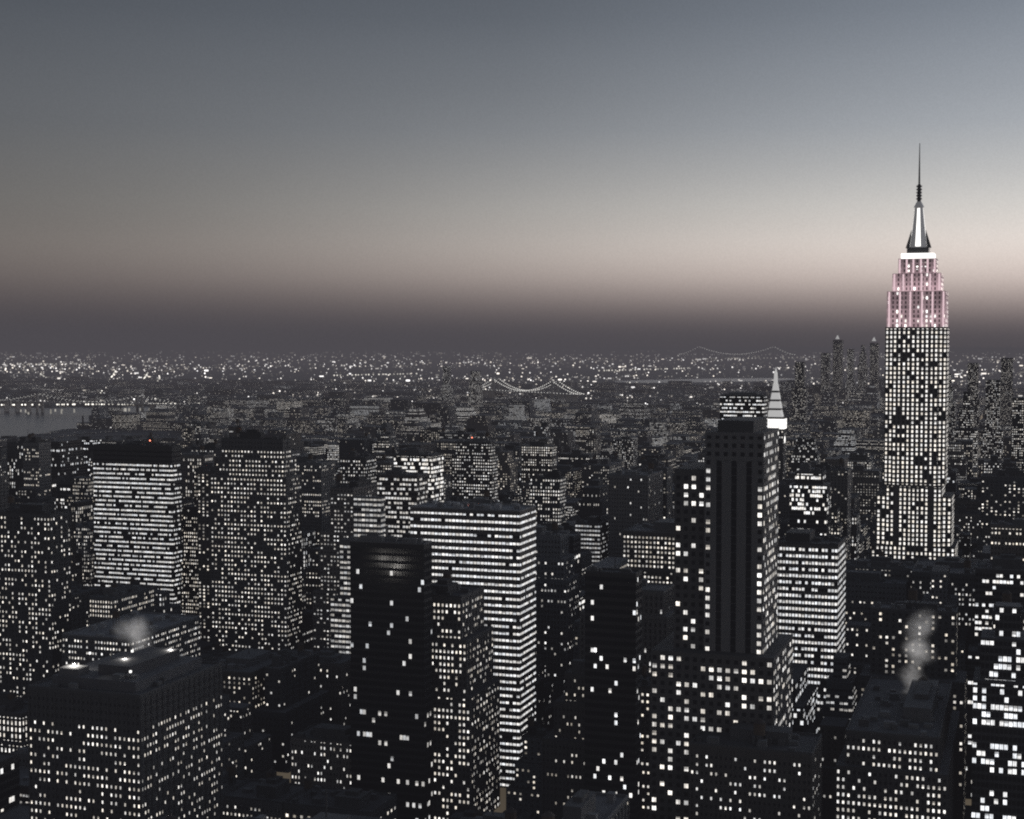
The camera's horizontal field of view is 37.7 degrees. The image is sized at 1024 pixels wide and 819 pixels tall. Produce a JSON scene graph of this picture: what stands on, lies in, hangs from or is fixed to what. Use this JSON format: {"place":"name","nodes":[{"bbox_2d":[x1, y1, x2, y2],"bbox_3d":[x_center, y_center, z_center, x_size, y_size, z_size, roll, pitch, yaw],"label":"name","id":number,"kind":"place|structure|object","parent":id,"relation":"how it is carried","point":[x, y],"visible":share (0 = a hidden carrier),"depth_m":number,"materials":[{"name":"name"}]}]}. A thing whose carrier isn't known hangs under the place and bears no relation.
{"place":"outdoors","nodes":[
{"label":"outdoors","id":0,"kind":"place"},
{"bbox_2d":[0,352,829,437],"bbox_3d":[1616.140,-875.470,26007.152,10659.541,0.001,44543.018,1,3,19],"label":"river water","id":1,"kind":"structure","parent":0,"point":[18,424],"depth_m":5535.55,"materials":[{"name":"grey liquid"}]},
{"bbox_2d":[0,347,1023,818],"bbox_3d":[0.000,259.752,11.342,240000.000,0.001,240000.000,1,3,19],"label":"ground","id":2,"kind":"structure","parent":0,"point":[548,369],"depth_m":19043.26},
{"bbox_2d":[0,394,179,412],"bbox_3d":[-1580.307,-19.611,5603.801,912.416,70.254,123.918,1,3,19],"label":"river bridge","id":3,"kind":"structure","parent":2,"relation":"on","point":[42,402],"depth_m":5673.20,"materials":[{"name":"metal"}]},
{"bbox_2d":[79,405,137,428],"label":"power station chimneys","id":4,"kind":"object","parent":2,"relation":"on","point":[83,426],"visible":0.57,"depth_m":4484.66,"materials":[{"name":"grey concrete"}]},
{"bbox_2d":[12,402,982,812],"bbox_3d":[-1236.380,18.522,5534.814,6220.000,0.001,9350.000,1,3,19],"label":"street","id":5,"kind":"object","parent":2,"relation":"on","point":[502,798],"visible":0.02,"depth_m":862.57,"materials":[{"name":"grey"}]},
{"bbox_2d":[0,335,1023,818],"bbox_3d":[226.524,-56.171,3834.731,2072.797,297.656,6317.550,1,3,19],"label":"buildings","id":6,"kind":"structure","parent":2,"relation":"on","point":[442,621],"depth_m":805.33,"materials":[{"name":"concrete"}]},
{"bbox_2d":[52,647,201,692],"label":"roof plant and flood lamps","id":7,"kind":"object","parent":6,"relation":"on","point":[137,671],"visible":1,"depth_m":654.72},
{"bbox_2d":[0,345,1023,427],"bbox_3d":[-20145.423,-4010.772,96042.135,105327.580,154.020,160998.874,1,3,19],"label":"distant city lights","id":8,"kind":"object","parent":2,"relation":"on","point":[298,346],"visible":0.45,"depth_m":23531.50},
{"bbox_2d":[482,379,584,401],"bbox_3d":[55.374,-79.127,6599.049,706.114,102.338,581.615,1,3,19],"label":"river bridge","id":9,"kind":"structure","parent":2,"relation":"on","point":[491,393],"depth_m":6466.16,"materials":[{"name":"metal"}]},
{"bbox_2d":[650,417,792,818],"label":"skyscraper","id":10,"kind":"structure","parent":2,"relation":"on","point":[722,658],"depth_m":649.78,"materials":[{"name":"black concrete"}]},
{"bbox_2d":[768,368,786,481],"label":"illuminated spire tower","id":11,"kind":"structure","parent":2,"relation":"on","point":[776,419],"depth_m":2080.42,"materials":[{"name":"metal"}]},
{"bbox_2d":[871,143,957,561],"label":"skyscraper","id":12,"kind":"structure","parent":2,"relation":"on","point":[914,504],"depth_m":1240.43,"materials":[{"name":"stone"}]},
{"bbox_2d":[0,0,1023,346],"label":"sky","id":13,"kind":"structure","parent":0,"point":[251,173],"materials":[{"name":"grey"}]},
{"bbox_2d":[680,347,795,358],"bbox_3d":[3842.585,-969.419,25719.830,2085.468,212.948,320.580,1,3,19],"label":"suspension bridge","id":14,"kind":"structure","parent":0,"point":[698,351],"depth_m":25634.90,"materials":[{"name":"metal"}]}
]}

